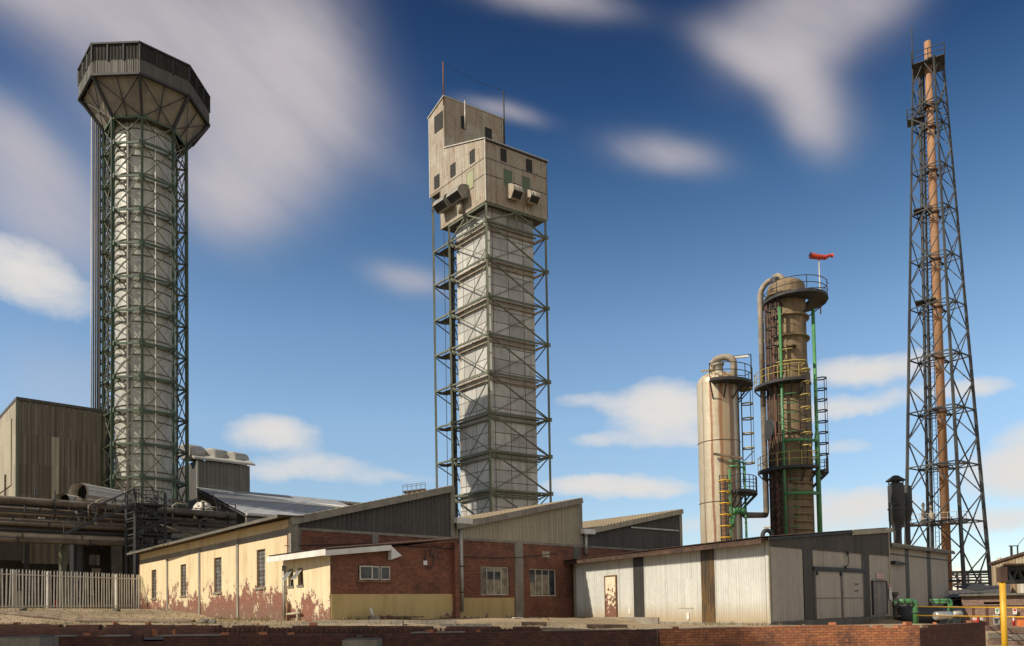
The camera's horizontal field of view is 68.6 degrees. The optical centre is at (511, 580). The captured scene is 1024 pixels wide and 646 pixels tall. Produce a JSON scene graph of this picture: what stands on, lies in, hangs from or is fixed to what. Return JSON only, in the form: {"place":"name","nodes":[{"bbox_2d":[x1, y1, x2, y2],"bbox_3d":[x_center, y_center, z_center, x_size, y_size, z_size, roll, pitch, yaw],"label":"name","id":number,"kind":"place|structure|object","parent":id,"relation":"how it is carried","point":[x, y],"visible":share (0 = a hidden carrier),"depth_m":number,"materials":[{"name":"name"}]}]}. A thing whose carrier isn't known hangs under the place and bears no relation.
{"place":"outdoors","nodes":[
{"label":"outdoors","id":0,"kind":"place"},
{"bbox_2d":[0,635,58,645],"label":"concrete block","id":1,"kind":"structure","parent":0,"point":[48,640],"depth_m":21.46,"materials":[{"name":"grey concrete"}]},
{"bbox_2d":[144,635,361,639],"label":"terrace floor","id":2,"kind":"structure","parent":0,"point":[153,638],"depth_m":24.72,"materials":[{"name":"brown brick"}]},
{"bbox_2d":[342,638,381,645],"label":"concrete block","id":3,"kind":"structure","parent":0,"point":[362,642],"depth_m":22.55,"materials":[{"name":"grey concrete"}]},
{"bbox_2d":[0,607,1023,645],"bbox_3d":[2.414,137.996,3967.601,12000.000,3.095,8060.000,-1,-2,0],"label":"ground","id":4,"kind":"structure","parent":0,"point":[566,623],"depth_m":33.48,"materials":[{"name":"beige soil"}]},
{"bbox_2d":[0,397,114,498],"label":"clad building","id":5,"kind":"structure","parent":4,"relation":"on","point":[48,449],"depth_m":78.93,"materials":[{"name":"grey metal"}]},
{"bbox_2d":[0,568,140,608],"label":"palisade fence","id":6,"kind":"object","parent":4,"relation":"on","point":[47,594],"visible":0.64,"depth_m":47.89,"materials":[{"name":"metal"}]},
{"bbox_2d":[0,533,190,608],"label":"open process building","id":7,"kind":"structure","parent":4,"relation":"on","point":[99,560],"depth_m":62.80,"materials":[{"name":"metal"}]},
{"bbox_2d":[68,482,124,547],"bbox_3d":[-35.340,-5.434,64.680,2.332,5.562,5.146,-1,-2,9],"label":"round duct","id":8,"kind":"object","parent":7,"relation":"on","point":[89,493],"visible":0.67,"depth_m":63.37,"materials":[{"name":"metal"}]},
{"bbox_2d":[56,493,89,546],"bbox_3d":[-35.875,-5.011,62.804,2.316,4.606,5.185,-1,-2,-8],"label":"round duct","id":9,"kind":"object","parent":8,"relation":"attached to","point":[61,496],"visible":0.37,"depth_m":61.18,"materials":[{"name":"metal"}]},
{"bbox_2d":[0,611,195,622],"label":"kerb","id":10,"kind":"object","parent":4,"relation":"on","point":[91,620],"visible":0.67,"depth_m":33.51,"materials":[{"name":"grey concrete"}]},
{"bbox_2d":[63,488,166,608],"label":"stair tower","id":11,"kind":"structure","parent":4,"relation":"on","point":[155,518],"depth_m":56.03,"materials":[{"name":"metal"}]},
{"bbox_2d":[0,486,235,607],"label":"pipe rack","id":12,"kind":"object","parent":4,"relation":"on","point":[63,558],"visible":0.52,"depth_m":55.98,"materials":[{"name":"metal"}]},
{"bbox_2d":[0,541,112,545],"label":"rack pipe","id":13,"kind":"object","parent":12,"relation":"on","point":[67,544],"visible":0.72,"depth_m":54.78,"materials":[{"name":"metal"}]},
{"bbox_2d":[0,537,160,546],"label":"rack pipe","id":14,"kind":"object","parent":12,"relation":"on","point":[55,541],"visible":0.86,"depth_m":54.36,"materials":[{"name":"metal"}]},
{"bbox_2d":[0,528,170,537],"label":"rack pipe","id":15,"kind":"object","parent":12,"relation":"on","point":[55,531],"visible":0.8,"depth_m":54.33,"materials":[{"name":"metal"}]},
{"bbox_2d":[0,527,170,535],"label":"rack pipe","id":16,"kind":"object","parent":12,"relation":"attached to","point":[65,530],"visible":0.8,"depth_m":54.54,"materials":[{"name":"metal"}]},
{"bbox_2d":[0,531,171,543],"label":"rack pipe","id":17,"kind":"object","parent":12,"relation":"on","point":[58,536],"visible":0.58,"depth_m":54.70,"materials":[{"name":"metal"}]},
{"bbox_2d":[0,525,171,535],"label":"rack pipe","id":18,"kind":"object","parent":12,"relation":"attached to","point":[34,527],"visible":0.21,"depth_m":55.04,"materials":[{"name":"metal"}]},
{"bbox_2d":[0,520,210,534],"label":"rack pipe","id":19,"kind":"object","parent":12,"relation":"attached to","point":[49,524],"visible":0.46,"depth_m":55.28,"materials":[{"name":"metal"}]},
{"bbox_2d":[0,515,221,528],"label":"rack pipe","id":20,"kind":"object","parent":12,"relation":"on","point":[102,521],"visible":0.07,"depth_m":57.10,"materials":[{"name":"metal"}]},
{"bbox_2d":[0,516,222,530],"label":"rack pipe","id":21,"kind":"object","parent":12,"relation":"on","point":[12,518],"visible":0.44,"depth_m":55.47,"materials":[{"name":"metal"}]},
{"bbox_2d":[0,513,226,527],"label":"rack pipe","id":22,"kind":"object","parent":12,"relation":"attached to","point":[100,520],"visible":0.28,"depth_m":56.01,"materials":[{"name":"metal"}]},
{"bbox_2d":[0,511,230,526],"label":"rack pipe","id":23,"kind":"object","parent":12,"relation":"attached to","point":[105,518],"visible":0.39,"depth_m":55.56,"materials":[{"name":"metal"}]},
{"bbox_2d":[0,505,234,520],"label":"rack pipe","id":24,"kind":"object","parent":12,"relation":"attached to","point":[94,511],"visible":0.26,"depth_m":55.96,"materials":[{"name":"metal"}]},
{"bbox_2d":[0,506,235,523],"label":"rack pipe","id":25,"kind":"object","parent":12,"relation":"on","point":[38,509],"visible":0.57,"depth_m":56.68,"materials":[{"name":"metal"}]},
{"bbox_2d":[0,509,235,525],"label":"rack pipe","id":26,"kind":"object","parent":12,"relation":"attached to","point":[108,517],"visible":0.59,"depth_m":55.76,"materials":[{"name":"metal"}]},
{"bbox_2d":[0,503,235,520],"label":"rack pipe","id":27,"kind":"object","parent":12,"relation":"attached to","point":[8,504],"visible":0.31,"depth_m":55.25,"materials":[{"name":"metal"}]},
{"bbox_2d":[0,495,236,518],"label":"rack pipe","id":28,"kind":"object","parent":12,"relation":"on","point":[52,502],"visible":0.86,"depth_m":55.80,"materials":[{"name":"metal"}]},
{"bbox_2d":[77,41,209,508],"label":"round tower","id":29,"kind":"structure","parent":4,"relation":"on","point":[146,107],"depth_m":81.61,"materials":[{"name":"metal"}]},
{"bbox_2d":[193,501,212,510],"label":"domed tank","id":30,"kind":"object","parent":4,"relation":"on","point":[199,504],"visible":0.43,"depth_m":67.71,"materials":[{"name":"metal"}]},
{"bbox_2d":[198,618,208,623],"bbox_3d":[-12.253,1.655,29.962,0.453,0.320,0.477,-1,-2,13],"label":"rock","id":31,"kind":"object","parent":4,"relation":"on","point":[205,620],"visible":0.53,"depth_m":29.83,"materials":[{"name":"stone"}]},
{"bbox_2d":[208,619,216,623],"bbox_3d":[-11.729,1.635,29.478,0.308,0.230,0.293,-1,-2,14],"label":"rock","id":32,"kind":"object","parent":4,"relation":"on","point":[214,621],"visible":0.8,"depth_m":29.37,"materials":[{"name":"stone"}]},
{"bbox_2d":[178,444,254,524],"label":"grey block","id":33,"kind":"structure","parent":4,"relation":"on","point":[221,469],"depth_m":92.54,"materials":[{"name":"metal"}]},
{"bbox_2d":[0,624,540,640],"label":"ledge wall","id":34,"kind":"structure","parent":4,"relation":"on","point":[56,629],"depth_m":25.86,"materials":[{"name":"brick"}]},
{"bbox_2d":[309,622,316,625],"bbox_3d":[-6.884,1.500,26.018,0.264,0.112,0.138,-1,-2,-8],"label":"loose brick","id":35,"kind":"object","parent":34,"relation":"on","point":[312,623],"visible":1,"depth_m":25.95,"materials":[{"name":"brick"}]},
{"bbox_2d":[196,487,348,522],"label":"roof","id":36,"kind":"structure","parent":4,"relation":"on","point":[251,506],"depth_m":89.14,"materials":[{"name":"metal"}]},
{"bbox_2d":[36,629,656,645],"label":"front retaining wall","id":37,"kind":"structure","parent":4,"relation":"on","point":[644,637],"depth_m":23.88,"materials":[{"name":"brick"}]},
{"bbox_2d":[153,629,157,635],"bbox_3d":[-11.292,1.636,23.760,0.116,0.220,0.094,-1,-2,-1],"label":"loose brick","id":38,"kind":"object","parent":37,"relation":"on","point":[155,632],"visible":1,"depth_m":23.71,"materials":[{"name":"brown brick"}]},
{"bbox_2d":[337,500,359,504],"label":"long shed","id":39,"kind":"structure","parent":4,"relation":"on","point":[348,503],"depth_m":114.59,"materials":[{"name":"grey metal"}]},
{"bbox_2d":[302,620,403,624],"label":"concrete kerb","id":40,"kind":"structure","parent":4,"relation":"on","point":[395,622],"depth_m":28.17,"materials":[{"name":"beige concrete"}]},
{"bbox_2d":[267,537,459,620],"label":"annexe","id":41,"kind":"structure","parent":4,"relation":"on","point":[402,578],"depth_m":32.98,"materials":[{"name":"red brick"}]},
{"bbox_2d":[282,569,293,587],"bbox_3d":[-10.084,-0.111,33.915,0.530,0.863,0.672,1,-3,-40],"label":"window","id":42,"kind":"structure","parent":41,"relation":"in","point":[288,573],"depth_m":33.87,"materials":[{"name":"beige glass"}]},
{"bbox_2d":[291,568,303,586],"bbox_3d":[-9.425,-0.152,33.138,0.530,0.845,0.684,1,-3,-40],"label":"window","id":43,"kind":"structure","parent":41,"relation":"in","point":[300,571],"depth_m":33.24,"materials":[{"name":"beige glass"}]},
{"bbox_2d":[357,565,391,582],"bbox_3d":[-5.927,-0.289,32.406,1.704,0.725,0.400,1,-3,-43],"label":"window","id":44,"kind":"structure","parent":41,"relation":"in","point":[381,574],"depth_m":32.40,"materials":[{"name":"grey glass"}]},
{"bbox_2d":[368,607,379,619],"bbox_3d":[-5.888,1.401,31.950,0.408,0.569,0.300,0,-2,-34],"label":"pipe stub","id":45,"kind":"object","parent":4,"relation":"on","point":[372,617],"visible":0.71,"depth_m":31.84,"materials":[{"name":"white paint"}]},
{"bbox_2d":[382,616,423,616],"bbox_3d":[-4.770,1.593,33.072,2.134,0.097,0.100,1,-3,-41],"label":"plank","id":46,"kind":"object","parent":4,"relation":"on","point":[402,616],"visible":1,"depth_m":32.97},
{"bbox_2d":[6,608,804,629],"bbox_3d":[-12.692,1.864,35.249,53.355,1.701,21.071,-2,-2,32],"label":"rubble","id":47,"kind":"object","parent":4,"relation":"on","point":[401,624],"visible":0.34,"depth_m":28.11,"materials":[{"name":"stone"}]},
{"bbox_2d":[127,485,683,619],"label":"warehouse","id":48,"kind":"structure","parent":4,"relation":"on","point":[511,562],"depth_m":42.74,"materials":[{"name":"beige paint"}]},
{"bbox_2d":[150,570,156,599],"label":"window","id":49,"kind":"structure","parent":48,"relation":"in","point":[154,571],"depth_m":51.38,"materials":[{"name":"grey glass"}]},
{"bbox_2d":[179,564,185,596],"bbox_3d":[-20.208,0.003,46.257,0.220,2.024,1.235,1,-3,-40],"label":"window","id":50,"kind":"structure","parent":48,"relation":"in","point":[183,578],"depth_m":46.43,"materials":[{"name":"grey glass"}]},
{"bbox_2d":[212,557,221,593],"bbox_3d":[-16.263,-0.276,41.606,0.220,2.019,1.356,1,-3,-40],"label":"window","id":51,"kind":"structure","parent":48,"relation":"in","point":[218,569],"depth_m":41.66,"materials":[{"name":"grey glass"}]},
{"bbox_2d":[255,549,265,589],"bbox_3d":[-12.316,-0.559,36.951,0.220,1.971,1.231,1,-3,-40],"label":"window","id":52,"kind":"structure","parent":48,"relation":"in","point":[261,553],"depth_m":37.08,"materials":[{"name":"grey glass"}]},
{"bbox_2d":[402,482,425,493],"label":"roof gantry","id":53,"kind":"object","parent":48,"relation":"on","point":[407,491],"visible":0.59,"depth_m":96.47,"materials":[{"name":"metal"}]},
{"bbox_2d":[480,566,507,594],"bbox_3d":[-1.040,0.014,42.895,2.178,1.616,0.060,1,-3,-43],"label":"window","id":54,"kind":"structure","parent":48,"relation":"in","point":[493,587],"depth_m":42.95,"materials":[{"name":"grey glass"}]},
{"bbox_2d":[530,569,555,595],"bbox_3d":[1.812,0.117,45.521,2.278,1.633,0.060,1,-3,-43],"label":"window","id":55,"kind":"structure","parent":48,"relation":"in","point":[533,572],"depth_m":45.86,"materials":[{"name":"grey glass"}]},
{"bbox_2d":[404,620,455,624],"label":"concrete kerb","id":56,"kind":"structure","parent":4,"relation":"on","point":[435,622],"depth_m":28.76,"materials":[{"name":"beige concrete"}]},
{"bbox_2d":[440,623,491,626],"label":"concrete kerb","id":57,"kind":"structure","parent":4,"relation":"on","point":[487,624],"depth_m":27.76,"materials":[{"name":"beige concrete"}]},
{"bbox_2d":[427,61,553,517],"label":"square tower","id":58,"kind":"structure","parent":4,"relation":"on","point":[488,190],"depth_m":104.92,"materials":[{"name":"grey metal"}]},
{"bbox_2d":[434,174,439,188],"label":"window","id":59,"kind":"structure","parent":58,"relation":"in","point":[436,179],"depth_m":109.83,"materials":[{"name":"glass"}]},
{"bbox_2d":[434,111,442,133],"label":"window","id":60,"kind":"structure","parent":58,"relation":"in","point":[438,119],"depth_m":109.62,"materials":[{"name":"glass"}]},
{"bbox_2d":[450,162,455,177],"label":"window","id":61,"kind":"structure","parent":58,"relation":"in","point":[453,166],"depth_m":106.97,"materials":[{"name":"glass"}]},
{"bbox_2d":[461,116,465,129],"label":"window","id":62,"kind":"structure","parent":58,"relation":"in","point":[462,117],"depth_m":110.34,"materials":[{"name":"glass"}]},
{"bbox_2d":[470,149,474,163],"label":"window","id":63,"kind":"structure","parent":58,"relation":"in","point":[472,153],"depth_m":103.66,"materials":[{"name":"glass"}]},
{"bbox_2d":[485,127,491,138],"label":"window","id":64,"kind":"structure","parent":58,"relation":"in","point":[488,132],"depth_m":112.63,"materials":[{"name":"glass"}]},
{"bbox_2d":[500,148,506,161],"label":"window","id":65,"kind":"structure","parent":58,"relation":"in","point":[503,153],"depth_m":103.25,"materials":[{"name":"glass"}]},
{"bbox_2d":[526,158,531,172],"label":"window","id":66,"kind":"structure","parent":58,"relation":"in","point":[528,162],"depth_m":105.49,"materials":[{"name":"glass"}]},
{"bbox_2d":[521,622,546,624],"bbox_3d":[0.841,1.639,28.710,0.955,0.146,0.560,-1,-2,0],"label":"drain grating","id":67,"kind":"object","parent":4,"relation":"on","point":[533,623],"visible":0.94,"depth_m":28.43,"materials":[{"name":"metal"}]},
{"bbox_2d":[586,624,627,627],"bbox_3d":[3.431,1.645,27.207,1.422,0.151,0.560,-1,-2,0],"label":"drain grating","id":68,"kind":"object","parent":4,"relation":"on","point":[606,625],"visible":0.96,"depth_m":26.93,"materials":[{"name":"metal"}]},
{"bbox_2d":[697,354,757,542],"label":"absorber column","id":69,"kind":"structure","parent":4,"relation":"on","point":[722,493],"depth_m":57.03,"materials":[{"name":"metal"}]},
{"bbox_2d":[564,527,892,624],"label":"corrugated shed","id":70,"kind":"structure","parent":4,"relation":"on","point":[819,578],"depth_m":36.91,"materials":[{"name":"metal"}]},
{"bbox_2d":[604,575,617,616],"bbox_3d":[5.678,0.891,43.121,0.100,2.407,1.179,0,-2,-27],"label":"door","id":71,"kind":"structure","parent":70,"relation":"in","point":[610,581],"depth_m":43.06,"materials":[{"name":"paint"}]},
{"bbox_2d":[760,528,773,539],"bbox_3d":[11.166,-2.052,32.854,0.672,0.494,0.190,0,-2,-19],"label":"vent pipe","id":72,"kind":"object","parent":70,"relation":"on","point":[767,530],"visible":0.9,"depth_m":32.77,"materials":[{"name":"metal"}]},
{"bbox_2d":[814,571,842,618],"bbox_3d":[15.203,0.673,36.059,2.792,2.256,0.080,1,-3,-43],"label":"sliding door","id":73,"kind":"structure","parent":70,"relation":"in","point":[828,584],"depth_m":36.00,"materials":[{"name":"grey paint"}]},
{"bbox_2d":[842,572,864,617],"bbox_3d":[17.190,0.702,37.890,2.492,2.256,0.080,1,-3,-43],"label":"sliding door","id":74,"kind":"structure","parent":70,"relation":"in","point":[852,600],"depth_m":37.88,"materials":[{"name":"grey paint"}]},
{"bbox_2d":[871,580,887,614],"bbox_3d":[19.699,0.906,40.202,1.899,1.821,0.110,1,-3,-43],"label":"door","id":75,"kind":"structure","parent":70,"relation":"in","point":[879,589],"depth_m":40.16,"materials":[{"name":"grey paint"}]},
{"bbox_2d":[876,573,883,578],"bbox_3d":[19.779,-0.251,40.337,0.909,0.276,0.026,1,-3,-43],"label":"warning sign","id":76,"kind":"object","parent":70,"relation":"attached to","point":[880,576],"visible":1,"depth_m":40.33,"materials":[{"name":"white paint"}]},
{"bbox_2d":[889,590,891,599],"bbox_3d":[20.749,0.765,41.164,0.304,0.562,0.030,1,-3,-43],"label":"notice board","id":77,"kind":"object","parent":70,"relation":"attached to","point":[890,594],"visible":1,"depth_m":41.12,"materials":[{"name":"white paint"}]},
{"bbox_2d":[754,273,828,534],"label":"stripper column","id":78,"kind":"structure","parent":4,"relation":"on","point":[783,319],"depth_m":61.13,"materials":[{"name":"metal"}]},
{"bbox_2d":[742,407,768,517],"bbox_3d":[19.543,-9.674,60.386,0.470,9.922,6.722,-2,-2,33],"label":"process pipe","id":79,"kind":"object","parent":78,"relation":"attached to","point":[764,513],"visible":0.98,"depth_m":62.81,"materials":[{"name":"metal"}]},
{"bbox_2d":[809,252,833,313],"bbox_3d":[26.113,-25.061,63.187,1.991,5.300,0.570,-1,-2,0],"label":"wind sock","id":80,"kind":"object","parent":78,"relation":"attached to","point":[818,257],"visible":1,"depth_m":63.14,"materials":[{"name":"fabric"}]},
{"bbox_2d":[658,622,985,645],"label":"orange brick wall","id":81,"kind":"structure","parent":4,"relation":"on","point":[964,634],"depth_m":24.65,"materials":[{"name":"brick"}]},
{"bbox_2d":[885,475,905,543],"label":"scrubber vessel","id":82,"kind":"object","parent":4,"relation":"on","point":[896,503],"visible":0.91,"depth_m":69.74,"materials":[{"name":"black metal"}]},
{"bbox_2d":[892,592,901,619],"bbox_3d":[21.166,1.627,41.445,0.600,2.014,0.622,-1,-2,0],"label":"valve stack","id":83,"kind":"object","parent":4,"relation":"on","point":[896,615],"visible":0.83,"depth_m":41.32,"materials":[{"name":"metal"}]},
{"bbox_2d":[894,597,919,623],"bbox_3d":[19.731,1.559,37.457,1.161,1.462,0.377,-1,-2,0],"label":"green pipe","id":84,"kind":"object","parent":4,"relation":"on","point":[908,601],"visible":0.96,"depth_m":37.35,"materials":[{"name":"metal"}]},
{"bbox_2d":[904,484,912,544],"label":"scrubber vessel","id":85,"kind":"object","parent":4,"relation":"on","point":[908,502],"visible":0.56,"depth_m":71.52,"materials":[{"name":"black metal"}]},
{"bbox_2d":[890,542,954,623],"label":"storage shed","id":86,"kind":"structure","parent":4,"relation":"on","point":[919,574],"depth_m":46.56,"materials":[{"name":"metal"}]},
{"bbox_2d":[898,606,964,623],"bbox_3d":[23.655,2.152,42.437,5.150,1.502,0.960,0,-2,-25],"label":"horizontal tank","id":87,"kind":"object","parent":4,"relation":"on","point":[906,614],"visible":0.53,"depth_m":41.58,"materials":[{"name":"metal"}]},
{"bbox_2d":[929,598,953,621],"bbox_3d":[22.599,1.553,39.456,1.184,1.287,0.246,-1,-2,0],"label":"green pipe","id":88,"kind":"object","parent":4,"relation":"on","point":[950,601],"visible":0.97,"depth_m":39.39,"materials":[{"name":"metal"}]},
{"bbox_2d":[932,601,950,610],"bbox_3d":[22.456,1.624,39.254,0.914,1.119,0.174,-1,-2,0],"label":"green pipe","id":89,"kind":"object","parent":4,"relation":"on","point":[943,602],"visible":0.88,"depth_m":39.22,"materials":[{"name":"metal"}]},
{"bbox_2d":[932,611,952,623],"bbox_3d":[22.148,2.138,38.586,1.085,1.121,0.444,0,-2,-19],"label":"silver drum","id":90,"kind":"object","parent":4,"relation":"on","point":[942,620],"visible":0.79,"depth_m":38.44,"materials":[{"name":"metal"}]},
{"bbox_2d":[903,27,991,590],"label":"lattice mast","id":91,"kind":"object","parent":4,"relation":"on","point":[928,66],"visible":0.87,"depth_m":75.74,"materials":[{"name":"black metal"}]},
{"bbox_2d":[952,611,962,622],"bbox_3d":[24.268,2.230,40.944,0.671,1.187,0.388,0,-2,-21],"label":"white drum","id":92,"kind":"object","parent":4,"relation":"on","point":[956,620],"visible":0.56,"depth_m":40.79,"materials":[{"name":"metal"}]},
{"bbox_2d":[954,568,966,589],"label":"white stack","id":93,"kind":"object","parent":4,"relation":"on","point":[957,569],"visible":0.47,"depth_m":117.68,"materials":[{"name":"paint"}]},
{"bbox_2d":[916,606,1023,617],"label":"yellow railing","id":94,"kind":"object","parent":4,"relation":"on","point":[970,607],"visible":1,"depth_m":32.27,"materials":[{"name":"metal"}]},
{"bbox_2d":[952,570,987,588],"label":"pipe bridge","id":95,"kind":"structure","parent":4,"relation":"on","point":[957,573],"depth_m":110.64,"materials":[{"name":"metal"}]},
{"bbox_2d":[944,583,1009,622],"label":"dark roof shed","id":96,"kind":"structure","parent":4,"relation":"on","point":[955,597],"depth_m":50.55,"materials":[{"name":"metal"}]},
{"bbox_2d":[959,593,1023,626],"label":"brick building","id":97,"kind":"structure","parent":4,"relation":"on","point":[991,600],"depth_m":46.09,"materials":[{"name":"brick"}]},
{"bbox_2d":[972,617,978,621],"bbox_3d":[28.529,2.344,46.204,0.324,0.399,0.230,-2,-2,37],"label":"fire box","id":98,"kind":"object","parent":97,"relation":"attached to","point":[975,619],"visible":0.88,"depth_m":46.12,"materials":[{"name":"red paint"}]},
{"bbox_2d":[984,602,999,603],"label":"window","id":99,"kind":"structure","parent":97,"relation":"in","point":[984,602],"depth_m":46.18,"materials":[{"name":"black glass"}]},
{"bbox_2d":[1012,615,1016,625],"bbox_3d":[30.083,2.380,44.940,0.255,0.646,0.158,-2,-2,37],"label":"fire extinguisher","id":100,"kind":"object","parent":97,"relation":"attached to","point":[1013,621],"visible":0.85,"depth_m":44.91,"materials":[{"name":"red paint"}]},
{"bbox_2d":[985,626,1007,644],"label":"brick pillar","id":101,"kind":"structure","parent":4,"relation":"on","point":[992,639],"depth_m":30.71,"materials":[{"name":"brick"}]},
{"bbox_2d":[993,615,999,624],"bbox_3d":[29.355,2.362,45.503,0.315,0.580,0.370,-2,-2,37],"label":"eyewash unit","id":102,"kind":"object","parent":4,"relation":"on","point":[996,620],"visible":0.96,"depth_m":45.42,"materials":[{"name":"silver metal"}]},
{"bbox_2d":[996,567,1007,645],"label":"yellow post","id":103,"kind":"object","parent":4,"relation":"on","point":[1002,576],"visible":1,"depth_m":22.41,"materials":[{"name":"metal"}]},
{"bbox_2d":[989,538,1023,592],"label":"rusted building","id":104,"kind":"structure","parent":4,"relation":"on","point":[1018,557],"depth_m":60.52,"materials":[{"name":"metal"}]},
{"bbox_2d":[1000,563,1023,583],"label":"truss canopy","id":105,"kind":"object","parent":4,"relation":"on","point":[1015,571],"visible":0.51,"depth_m":28.98,"materials":[{"name":"metal"}]},
{"bbox_2d":[1000,627,1023,645],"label":"stone steps","id":106,"kind":"structure","parent":4,"relation":"on","point":[1015,639],"depth_m":30.16,"materials":[{"name":"stone"}]},
{"bbox_2d":[1016,618,1023,625],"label":"orange bin","id":107,"kind":"object","parent":4,"relation":"on","point":[1020,621],"visible":0.77,"depth_m":44.52,"materials":[{"name":"plastic"}]},
{"bbox_2d":[0,0,1023,589],"label":"sky","id":108,"kind":"structure","parent":0,"point":[699,153],"materials":[{"name":"blue"}]}
]}

